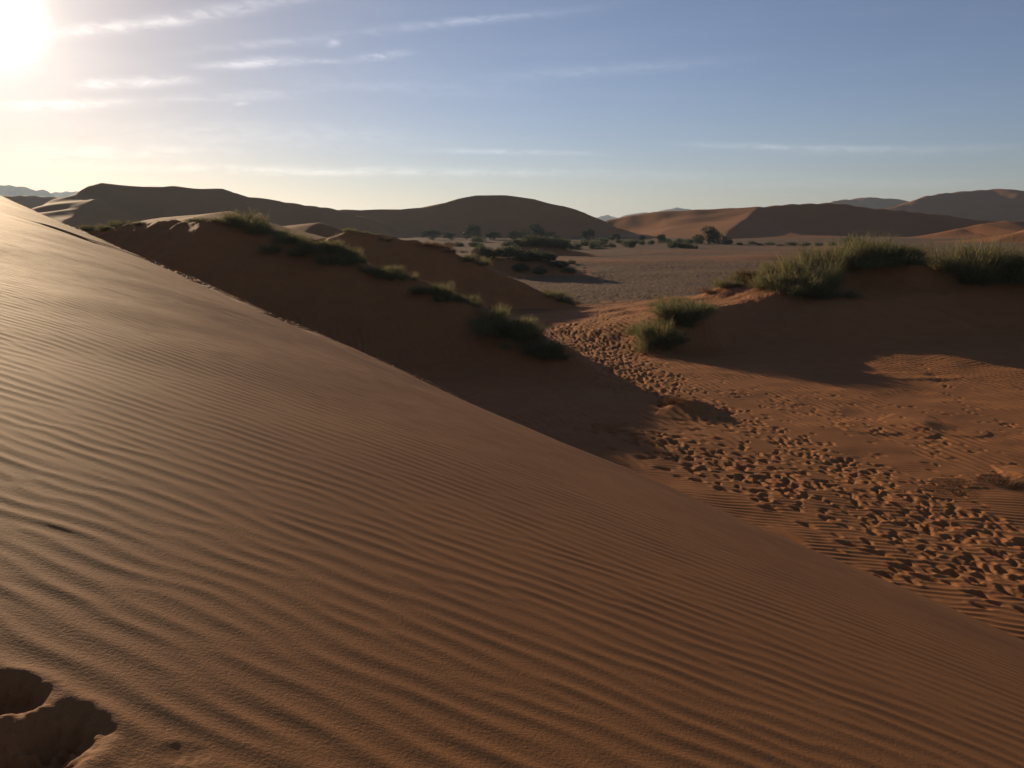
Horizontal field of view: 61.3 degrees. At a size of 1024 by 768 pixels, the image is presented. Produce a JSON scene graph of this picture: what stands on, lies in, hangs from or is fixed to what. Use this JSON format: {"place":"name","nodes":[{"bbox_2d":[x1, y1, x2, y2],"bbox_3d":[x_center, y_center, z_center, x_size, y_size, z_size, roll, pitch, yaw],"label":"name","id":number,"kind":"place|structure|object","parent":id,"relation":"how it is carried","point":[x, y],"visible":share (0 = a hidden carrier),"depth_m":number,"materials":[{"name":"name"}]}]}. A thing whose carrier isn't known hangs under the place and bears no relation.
{"place":"outdoors","nodes":[
{"label":"outdoors","id":0,"kind":"place"},
{"bbox_2d":[3,195,57,208],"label":"dune","id":1,"kind":"structure","parent":0,"point":[30,202],"depth_m":771.78,"materials":[{"name":"sand"}]},
{"bbox_2d":[0,185,61,197],"bbox_3d":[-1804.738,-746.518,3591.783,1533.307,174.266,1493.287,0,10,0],"label":"mountain","id":2,"kind":"structure","parent":0,"point":[7,190],"depth_m":3485.31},
{"bbox_2d":[51,191,77,197],"bbox_3d":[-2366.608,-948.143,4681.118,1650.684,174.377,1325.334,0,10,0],"label":"mountain","id":3,"kind":"structure","parent":0,"point":[63,194],"depth_m":4451.52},
{"bbox_2d":[32,183,416,236],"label":"dune","id":4,"kind":"structure","parent":0,"point":[97,203],"depth_m":404.30,"materials":[{"name":"sand"}]},
{"bbox_2d":[136,211,324,238],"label":"sand hump","id":5,"kind":"object","parent":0,"point":[210,215],"visible":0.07,"depth_m":90.88,"materials":[{"name":"sand"}]},
{"bbox_2d":[283,222,343,237],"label":"sand hump","id":6,"kind":"object","parent":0,"point":[322,230],"visible":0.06,"depth_m":138.42,"materials":[{"name":"sand"}]},
{"bbox_2d":[341,195,633,237],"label":"dune","id":7,"kind":"structure","parent":0,"point":[504,215],"depth_m":484.91,"materials":[{"name":"sand"}]},
{"bbox_2d":[0,195,1023,767],"bbox_3d":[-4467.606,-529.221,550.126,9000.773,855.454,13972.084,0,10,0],"label":"sand dune","id":8,"kind":"structure","parent":0,"point":[238,533],"depth_m":4.45,"materials":[{"name":"sand"}]},
{"bbox_2d":[0,0,1023,217],"label":"sky","id":9,"kind":"structure","parent":0,"point":[595,108],"materials":[{"name":"blue"}]},
{"bbox_2d":[615,207,690,218],"bbox_3d":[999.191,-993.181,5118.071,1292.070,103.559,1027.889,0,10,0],"label":"mountain","id":10,"kind":"structure","parent":0,"point":[677,209],"depth_m":5079.84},
{"bbox_2d":[391,235,1023,639],"bbox_3d":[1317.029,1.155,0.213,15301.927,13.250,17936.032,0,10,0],"label":"desert floor","id":11,"kind":"structure","parent":0,"point":[805,443],"depth_m":31.29,"materials":[{"name":"sand"}]},
{"bbox_2d":[85,218,605,376],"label":"brush hillock","id":12,"kind":"structure","parent":11,"relation":"on","point":[394,322],"depth_m":47.86,"materials":[{"name":"sand"}]},
{"bbox_2d":[76,223,103,230],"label":"reed bush","id":13,"kind":"object","parent":12,"relation":"on","point":[84,227],"visible":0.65,"depth_m":62.35,"materials":[{"name":"green plant"}]},
{"bbox_2d":[105,219,134,227],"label":"reed bush","id":14,"kind":"object","parent":12,"relation":"on","point":[114,224],"visible":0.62,"depth_m":61.32,"materials":[{"name":"green plant"}]},
{"bbox_2d":[217,207,274,229],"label":"reed bush","id":15,"kind":"object","parent":12,"relation":"on","point":[240,223],"visible":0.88,"depth_m":53.75,"materials":[{"name":"green plant"}]},
{"bbox_2d":[240,223,272,235],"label":"reed bush","id":16,"kind":"object","parent":12,"relation":"on","point":[264,229],"visible":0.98,"depth_m":53.30,"materials":[{"name":"green plant"}]},
{"bbox_2d":[252,241,283,254],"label":"reed bush","id":17,"kind":"object","parent":12,"relation":"on","point":[272,249],"visible":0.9,"depth_m":51.80,"materials":[{"name":"green plant"}]},
{"bbox_2d":[268,231,311,245],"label":"reed bush","id":18,"kind":"object","parent":12,"relation":"on","point":[279,239],"visible":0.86,"depth_m":52.05,"materials":[{"name":"green plant"}]},
{"bbox_2d":[282,247,322,259],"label":"reed bush","id":19,"kind":"object","parent":12,"relation":"on","point":[300,252],"visible":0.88,"depth_m":50.34,"materials":[{"name":"green plant"}]},
{"bbox_2d":[295,231,327,248],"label":"reed bush","id":20,"kind":"object","parent":12,"relation":"on","point":[302,243],"visible":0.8,"depth_m":51.17,"materials":[{"name":"green plant"}]},
{"bbox_2d":[299,239,332,251],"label":"reed bush","id":21,"kind":"object","parent":12,"relation":"on","point":[312,247],"visible":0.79,"depth_m":50.68,"materials":[{"name":"green plant"}]},
{"bbox_2d":[309,249,344,266],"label":"reed bush","id":22,"kind":"object","parent":12,"relation":"on","point":[322,259],"visible":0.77,"depth_m":50.01,"materials":[{"name":"green plant"}]},
{"bbox_2d":[313,237,346,250],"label":"reed bush","id":23,"kind":"object","parent":12,"relation":"on","point":[333,244],"visible":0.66,"depth_m":51.31,"materials":[{"name":"green plant"}]},
{"bbox_2d":[317,240,353,253],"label":"reed bush","id":24,"kind":"object","parent":12,"relation":"on","point":[346,248],"visible":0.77,"depth_m":50.83,"materials":[{"name":"green plant"}]},
{"bbox_2d":[326,246,360,266],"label":"reed bush","id":25,"kind":"object","parent":12,"relation":"on","point":[339,259],"visible":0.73,"depth_m":49.90,"materials":[{"name":"green plant"}]},
{"bbox_2d":[344,246,366,258],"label":"reed bush","id":26,"kind":"object","parent":12,"relation":"on","point":[359,254],"visible":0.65,"depth_m":50.63,"materials":[{"name":"green plant"}]},
{"bbox_2d":[342,252,370,265],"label":"reed bush","id":27,"kind":"object","parent":12,"relation":"on","point":[364,260],"visible":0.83,"depth_m":49.93,"materials":[{"name":"green plant"}]},
{"bbox_2d":[366,264,406,279],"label":"reed bush","id":28,"kind":"object","parent":12,"relation":"on","point":[381,274],"visible":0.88,"depth_m":48.33,"materials":[{"name":"green plant"}]},
{"bbox_2d":[373,264,402,276],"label":"reed bush","id":29,"kind":"object","parent":12,"relation":"on","point":[393,269],"visible":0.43,"depth_m":48.97,"materials":[{"name":"green plant"}]},
{"bbox_2d":[385,270,409,281],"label":"reed bush","id":30,"kind":"object","parent":12,"relation":"on","point":[402,277],"visible":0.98,"depth_m":48.29,"materials":[{"name":"green plant"}]},
{"bbox_2d":[424,280,456,296],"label":"reed bush","id":31,"kind":"object","parent":12,"relation":"on","point":[435,290],"visible":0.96,"depth_m":46.85,"materials":[{"name":"green plant"}]},
{"bbox_2d":[434,290,466,301],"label":"reed bush","id":32,"kind":"object","parent":12,"relation":"on","point":[454,295],"visible":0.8,"depth_m":46.66,"materials":[{"name":"green plant"}]},
{"bbox_2d":[456,292,486,307],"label":"reed bush","id":33,"kind":"object","parent":12,"relation":"on","point":[476,303],"visible":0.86,"depth_m":46.39,"materials":[{"name":"green plant"}]},
{"bbox_2d":[462,314,490,326],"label":"reed bush","id":34,"kind":"object","parent":12,"relation":"on","point":[476,320],"visible":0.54,"depth_m":44.63,"materials":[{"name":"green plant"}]},
{"bbox_2d":[473,301,516,325],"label":"reed bush","id":35,"kind":"object","parent":12,"relation":"on","point":[498,314],"visible":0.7,"depth_m":44.80,"materials":[{"name":"green plant"}]},
{"bbox_2d":[482,319,519,331],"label":"reed bush","id":36,"kind":"object","parent":12,"relation":"on","point":[501,326],"visible":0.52,"depth_m":43.70,"materials":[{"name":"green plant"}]},
{"bbox_2d":[458,317,545,340],"bbox_3d":[-0.463,-2.900,43.837,4.878,1.230,3.725,-1,11,-5],"label":"reed bush","id":37,"kind":"object","parent":12,"relation":"on","point":[484,331],"visible":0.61,"depth_m":43.18,"materials":[{"name":"green plant"}]},
{"bbox_2d":[490,312,538,328],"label":"reed bush","id":38,"kind":"object","parent":12,"relation":"on","point":[518,321],"visible":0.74,"depth_m":43.70,"materials":[{"name":"green plant"}]},
{"bbox_2d":[493,339,547,352],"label":"reed bush","id":39,"kind":"object","parent":12,"relation":"on","point":[508,342],"visible":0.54,"depth_m":42.55,"materials":[{"name":"green plant"}]},
{"bbox_2d":[506,323,553,344],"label":"reed bush","id":40,"kind":"object","parent":12,"relation":"on","point":[517,337],"visible":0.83,"depth_m":42.79,"materials":[{"name":"green plant"}]},
{"bbox_2d":[517,322,547,338],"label":"reed bush","id":41,"kind":"object","parent":12,"relation":"on","point":[534,329],"visible":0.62,"depth_m":42.83,"materials":[{"name":"green plant"}]},
{"bbox_2d":[516,335,568,357],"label":"reed bush","id":42,"kind":"object","parent":12,"relation":"on","point":[535,349],"visible":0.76,"depth_m":41.83,"materials":[{"name":"green plant"}]},
{"bbox_2d":[534,350,562,360],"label":"reed bush","id":43,"kind":"object","parent":12,"relation":"on","point":[545,355],"visible":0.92,"depth_m":41.37,"materials":[{"name":"green plant"}]},
{"bbox_2d":[535,336,570,355],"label":"reed bush","id":44,"kind":"object","parent":12,"relation":"on","point":[558,349],"visible":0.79,"depth_m":41.62,"materials":[{"name":"green plant"}]},
{"bbox_2d":[419,229,441,239],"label":"thorn tree","id":45,"kind":"object","parent":11,"relation":"on","point":[432,233],"visible":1,"depth_m":387.73,"materials":[{"name":"plant"}]},
{"bbox_2d":[304,231,576,309],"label":"brush hillock","id":46,"kind":"structure","parent":11,"relation":"on","point":[432,264],"depth_m":75.14,"materials":[{"name":"sand"}]},
{"bbox_2d":[468,256,492,267],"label":"reed bush","id":47,"kind":"object","parent":46,"relation":"on","point":[486,262],"visible":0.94,"depth_m":75.97,"materials":[{"name":"green plant"}]},
{"bbox_2d":[542,286,565,297],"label":"reed bush","id":48,"kind":"object","parent":46,"relation":"on","point":[544,291],"visible":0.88,"depth_m":71.58,"materials":[{"name":"green plant"}]},
{"bbox_2d":[553,292,576,303],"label":"reed bush","id":49,"kind":"object","parent":46,"relation":"on","point":[562,298],"visible":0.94,"depth_m":70.87,"materials":[{"name":"green plant"}]},
{"bbox_2d":[462,225,481,239],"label":"thorn tree","id":50,"kind":"object","parent":11,"relation":"on","point":[475,230],"visible":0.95,"depth_m":388.83,"materials":[{"name":"plant"}]},
{"bbox_2d":[461,245,602,255],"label":"brush hillock","id":51,"kind":"structure","parent":11,"relation":"on","point":[556,251],"depth_m":189.54,"materials":[{"name":"plant"}]},
{"bbox_2d":[521,232,539,246],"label":"round shrub","id":52,"kind":"object","parent":51,"relation":"on","point":[529,242],"visible":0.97,"depth_m":194.08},
{"bbox_2d":[538,235,571,246],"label":"round shrub","id":53,"kind":"object","parent":51,"relation":"on","point":[549,241],"visible":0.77,"depth_m":192.17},
{"bbox_2d":[553,238,570,248],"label":"round shrub","id":54,"kind":"object","parent":51,"relation":"on","point":[566,244],"visible":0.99,"depth_m":189.82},
{"bbox_2d":[519,223,548,239],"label":"thorn tree","id":55,"kind":"object","parent":11,"relation":"on","point":[536,230],"visible":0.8,"depth_m":372.16,"materials":[{"name":"plant"}]},
{"bbox_2d":[475,257,600,276],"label":"brush hillock","id":56,"kind":"structure","parent":11,"relation":"on","point":[502,265],"depth_m":121.17,"materials":[{"name":"sand"}]},
{"bbox_2d":[470,243,486,257],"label":"round shrub","id":57,"kind":"object","parent":56,"relation":"on","point":[478,250],"visible":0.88,"depth_m":126.13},
{"bbox_2d":[484,247,498,258],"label":"round shrub","id":58,"kind":"object","parent":56,"relation":"on","point":[487,252],"visible":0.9,"depth_m":124.84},
{"bbox_2d":[492,245,512,258],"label":"round shrub","id":59,"kind":"object","parent":56,"relation":"on","point":[500,254],"visible":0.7,"depth_m":124.71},
{"bbox_2d":[503,243,523,259],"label":"round shrub","id":60,"kind":"object","parent":56,"relation":"on","point":[514,251],"visible":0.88,"depth_m":123.82,"materials":[{"name":"plant"}]},
{"bbox_2d":[511,262,530,271],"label":"round shrub","id":61,"kind":"object","parent":56,"relation":"on","point":[517,266],"visible":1,"depth_m":120.03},
{"bbox_2d":[516,249,533,260],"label":"round shrub","id":62,"kind":"object","parent":56,"relation":"on","point":[521,256],"visible":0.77,"depth_m":123.09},
{"bbox_2d":[525,247,548,260],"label":"round shrub","id":63,"kind":"object","parent":56,"relation":"on","point":[535,256],"visible":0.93,"depth_m":122.20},
{"bbox_2d":[538,252,557,261],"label":"round shrub","id":64,"kind":"object","parent":56,"relation":"on","point":[551,256],"visible":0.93,"depth_m":122.05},
{"bbox_2d":[546,260,571,266],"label":"round shrub","id":65,"kind":"object","parent":56,"relation":"on","point":[559,263],"visible":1,"depth_m":120.05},
{"bbox_2d":[580,228,594,239],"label":"thorn tree","id":66,"kind":"object","parent":11,"relation":"on","point":[589,232],"visible":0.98,"depth_m":353.84,"materials":[{"name":"plant"}]},
{"bbox_2d":[620,238,636,247],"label":"round shrub","id":67,"kind":"object","parent":11,"relation":"on","point":[630,243],"visible":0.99,"depth_m":256.04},
{"bbox_2d":[662,398,716,414],"bbox_3d":[6.737,0.768,33.373,2.132,0.516,2.794,0,10,0],"label":"sand hummock","id":68,"kind":"object","parent":11,"relation":"on","point":[697,406],"visible":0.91,"depth_m":32.55,"materials":[{"name":"sand"}]},
{"bbox_2d":[691,225,725,243],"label":"thorn tree","id":69,"kind":"object","parent":11,"relation":"on","point":[714,235],"visible":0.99,"depth_m":313.85,"materials":[{"name":"plant"}]},
{"bbox_2d":[534,255,1023,350],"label":"brush hillock","id":70,"kind":"structure","parent":11,"relation":"on","point":[907,302],"depth_m":53.82,"materials":[{"name":"sand"}]},
{"bbox_2d":[620,319,658,341],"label":"reed bush","id":71,"kind":"object","parent":70,"relation":"on","point":[630,331],"visible":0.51,"depth_m":49.45,"materials":[{"name":"green plant"}]},
{"bbox_2d":[628,333,677,352],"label":"reed bush","id":72,"kind":"object","parent":70,"relation":"on","point":[645,345],"visible":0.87,"depth_m":46.99,"materials":[{"name":"green plant"}]},
{"bbox_2d":[631,311,683,347],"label":"reed bush","id":73,"kind":"object","parent":70,"relation":"on","point":[667,330],"visible":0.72,"depth_m":47.58,"materials":[{"name":"green plant"}]},
{"bbox_2d":[634,327,700,347],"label":"reed bush","id":74,"kind":"object","parent":70,"relation":"on","point":[681,338],"visible":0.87,"depth_m":46.82,"materials":[{"name":"green plant"}]},
{"bbox_2d":[647,298,701,329],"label":"reed bush","id":75,"kind":"object","parent":70,"relation":"on","point":[686,322],"visible":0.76,"depth_m":48.12,"materials":[{"name":"green plant"}]},
{"bbox_2d":[643,296,719,322],"bbox_3d":[9.313,-4.297,49.267,4.582,1.714,5.744,-2,11,-10],"label":"reed bush","id":76,"kind":"object","parent":70,"relation":"on","point":[696,312],"visible":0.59,"depth_m":48.32,"materials":[{"name":"green plant"}]},
{"bbox_2d":[645,296,724,319],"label":"reed bush","id":77,"kind":"object","parent":70,"relation":"on","point":[690,308],"visible":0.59,"depth_m":48.61,"materials":[{"name":"green plant"}]},
{"bbox_2d":[673,297,721,313],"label":"reed bush","id":78,"kind":"object","parent":70,"relation":"on","point":[711,308],"visible":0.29,"depth_m":49.56,"materials":[{"name":"green plant"}]},
{"bbox_2d":[708,275,741,288],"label":"reed bush","id":79,"kind":"object","parent":70,"relation":"on","point":[730,283],"visible":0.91,"depth_m":59.79,"materials":[{"name":"green plant"}]},
{"bbox_2d":[721,270,755,281],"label":"reed bush","id":80,"kind":"object","parent":70,"relation":"on","point":[734,277],"visible":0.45,"depth_m":60.87,"materials":[{"name":"green plant"}]},
{"bbox_2d":[735,267,777,277],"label":"bush","id":81,"kind":"object","parent":70,"relation":"on","point":[747,273],"visible":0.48,"depth_m":60.17,"materials":[{"name":"plant"}]},
{"bbox_2d":[737,257,840,295],"bbox_3d":[18.358,-7.136,56.112,6.296,2.885,6.711,-2,11,-12],"label":"reed bush","id":82,"kind":"object","parent":70,"relation":"on","point":[762,281],"visible":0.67,"depth_m":56.33,"materials":[{"name":"green plant"}]},
{"bbox_2d":[761,275,824,299],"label":"reed bush","id":83,"kind":"object","parent":70,"relation":"on","point":[796,290],"visible":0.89,"depth_m":54.71,"materials":[{"name":"green plant"}]},
{"bbox_2d":[769,264,842,290],"bbox_3d":[18.898,-6.959,56.468,5.179,2.211,5.007,1,11,5],"label":"reed bush","id":84,"kind":"object","parent":70,"relation":"on","point":[795,278],"visible":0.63,"depth_m":55.64,"materials":[{"name":"green plant"}]},
{"bbox_2d":[764,248,862,284],"bbox_3d":[20.142,-7.948,58.050,6.702,2.689,5.117,2,11,11],"label":"reed bush","id":85,"kind":"object","parent":70,"relation":"on","point":[794,266],"visible":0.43,"depth_m":57.45,"materials":[{"name":"green plant"}]},
{"bbox_2d":[789,258,849,289],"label":"reed bush","id":86,"kind":"object","parent":70,"relation":"on","point":[837,274],"visible":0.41,"depth_m":55.83,"materials":[{"name":"green plant"}]},
{"bbox_2d":[787,231,878,280],"bbox_3d":[22.278,-8.862,59.594,5.700,3.665,7.146,-9,14,-42],"label":"reed bush","id":87,"kind":"object","parent":70,"relation":"on","point":[835,249],"visible":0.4,"depth_m":58.90,"materials":[{"name":"green plant"}]},
{"bbox_2d":[792,245,882,269],"bbox_3d":[22.045,-8.674,59.098,7.589,2.244,5.780,0,10,1],"label":"reed bush","id":88,"kind":"object","parent":70,"relation":"on","point":[824,260],"visible":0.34,"depth_m":58.78,"materials":[{"name":"green plant"}]},
{"bbox_2d":[806,286,873,300],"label":"reed bush","id":89,"kind":"object","parent":70,"relation":"on","point":[851,294],"visible":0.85,"depth_m":54.39,"materials":[{"name":"green plant"}]},
{"bbox_2d":[818,252,915,269],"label":"reed bush","id":90,"kind":"object","parent":70,"relation":"on","point":[876,265],"visible":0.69,"depth_m":56.94,"materials":[{"name":"green plant"}]},
{"bbox_2d":[837,230,900,260],"bbox_3d":[24.497,-9.512,60.270,6.534,2.890,4.989,-10,14,-43],"label":"reed bush","id":91,"kind":"object","parent":70,"relation":"on","point":[865,241],"visible":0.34,"depth_m":59.03,"materials":[{"name":"green plant"}]},
{"bbox_2d":[852,237,920,260],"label":"reed bush","id":92,"kind":"object","parent":70,"relation":"on","point":[885,250],"visible":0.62,"depth_m":58.31,"materials":[{"name":"green plant"}]},
{"bbox_2d":[860,248,936,266],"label":"reed bush","id":93,"kind":"object","parent":70,"relation":"on","point":[911,260],"visible":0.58,"depth_m":57.36,"materials":[{"name":"green plant"}]},
{"bbox_2d":[878,238,935,259],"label":"reed bush","id":94,"kind":"object","parent":70,"relation":"on","point":[915,251],"visible":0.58,"depth_m":58.96,"materials":[{"name":"green plant"}]},
{"bbox_2d":[922,250,981,275],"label":"reed bush","id":95,"kind":"object","parent":70,"relation":"on","point":[946,264],"visible":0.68,"depth_m":58.81,"materials":[{"name":"green plant"}]},
{"bbox_2d":[912,229,1022,277],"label":"reed bush","id":96,"kind":"object","parent":70,"relation":"on","point":[987,258],"visible":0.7,"depth_m":58.49,"materials":[{"name":"green plant"}]},
{"bbox_2d":[946,258,1023,290],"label":"reed bush","id":97,"kind":"object","parent":70,"relation":"on","point":[972,276],"visible":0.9,"depth_m":57.31,"materials":[{"name":"green plant"}]},
{"bbox_2d":[956,257,1023,286],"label":"reed bush","id":98,"kind":"object","parent":70,"relation":"on","point":[1020,281],"visible":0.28,"depth_m":57.06,"materials":[{"name":"green plant"}]},
{"bbox_2d":[963,236,1023,275],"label":"reed bush","id":99,"kind":"object","parent":70,"relation":"on","point":[1011,266],"visible":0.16,"depth_m":57.97,"materials":[{"name":"green plant"}]},
{"bbox_2d":[890,416,938,430],"bbox_3d":[14.313,1.347,30.693,1.548,0.169,2.310,5,12,26],"label":"sand hummock","id":100,"kind":"object","parent":11,"relation":"on","point":[920,423],"visible":1,"depth_m":30.39,"materials":[{"name":"sand"}]},
{"bbox_2d":[915,478,974,498],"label":"straw tuft","id":101,"kind":"object","parent":11,"relation":"on","point":[938,484],"visible":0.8,"depth_m":23.10,"materials":[{"name":"brown plant"}]},
{"bbox_2d":[1005,469,1023,479],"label":"sand hummock","id":102,"kind":"object","parent":11,"relation":"on","point":[1019,474],"visible":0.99,"depth_m":24.28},
{"bbox_2d":[962,474,1023,489],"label":"straw tuft","id":103,"kind":"object","parent":102,"relation":"on","point":[988,477],"visible":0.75,"depth_m":23.60,"materials":[{"name":"brown plant"}]},
{"bbox_2d":[985,474,1022,489],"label":"straw tuft","id":104,"kind":"object","parent":102,"relation":"on","point":[1005,479],"visible":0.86,"depth_m":23.55,"materials":[{"name":"brown plant"}]},
{"bbox_2d":[605,203,1023,238],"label":"dune","id":105,"kind":"structure","parent":0,"point":[806,220],"depth_m":507.55,"materials":[{"name":"sand"}]},
{"bbox_2d":[830,197,908,208],"bbox_3d":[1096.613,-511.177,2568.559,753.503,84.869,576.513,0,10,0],"label":"distant dune","id":106,"kind":"structure","parent":0,"point":[874,203],"depth_m":2513.91,"materials":[{"name":"sand"}]},
{"bbox_2d":[886,189,1023,220],"bbox_3d":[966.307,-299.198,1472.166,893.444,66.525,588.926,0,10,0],"label":"distant dune","id":107,"kind":"structure","parent":0,"point":[998,205],"depth_m":1419.99,"materials":[{"name":"sand"}]},
{"bbox_2d":[935,230,1023,242],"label":"dune","id":108,"kind":"structure","parent":0,"point":[1018,236],"depth_m":325.37,"materials":[{"name":"sand"}]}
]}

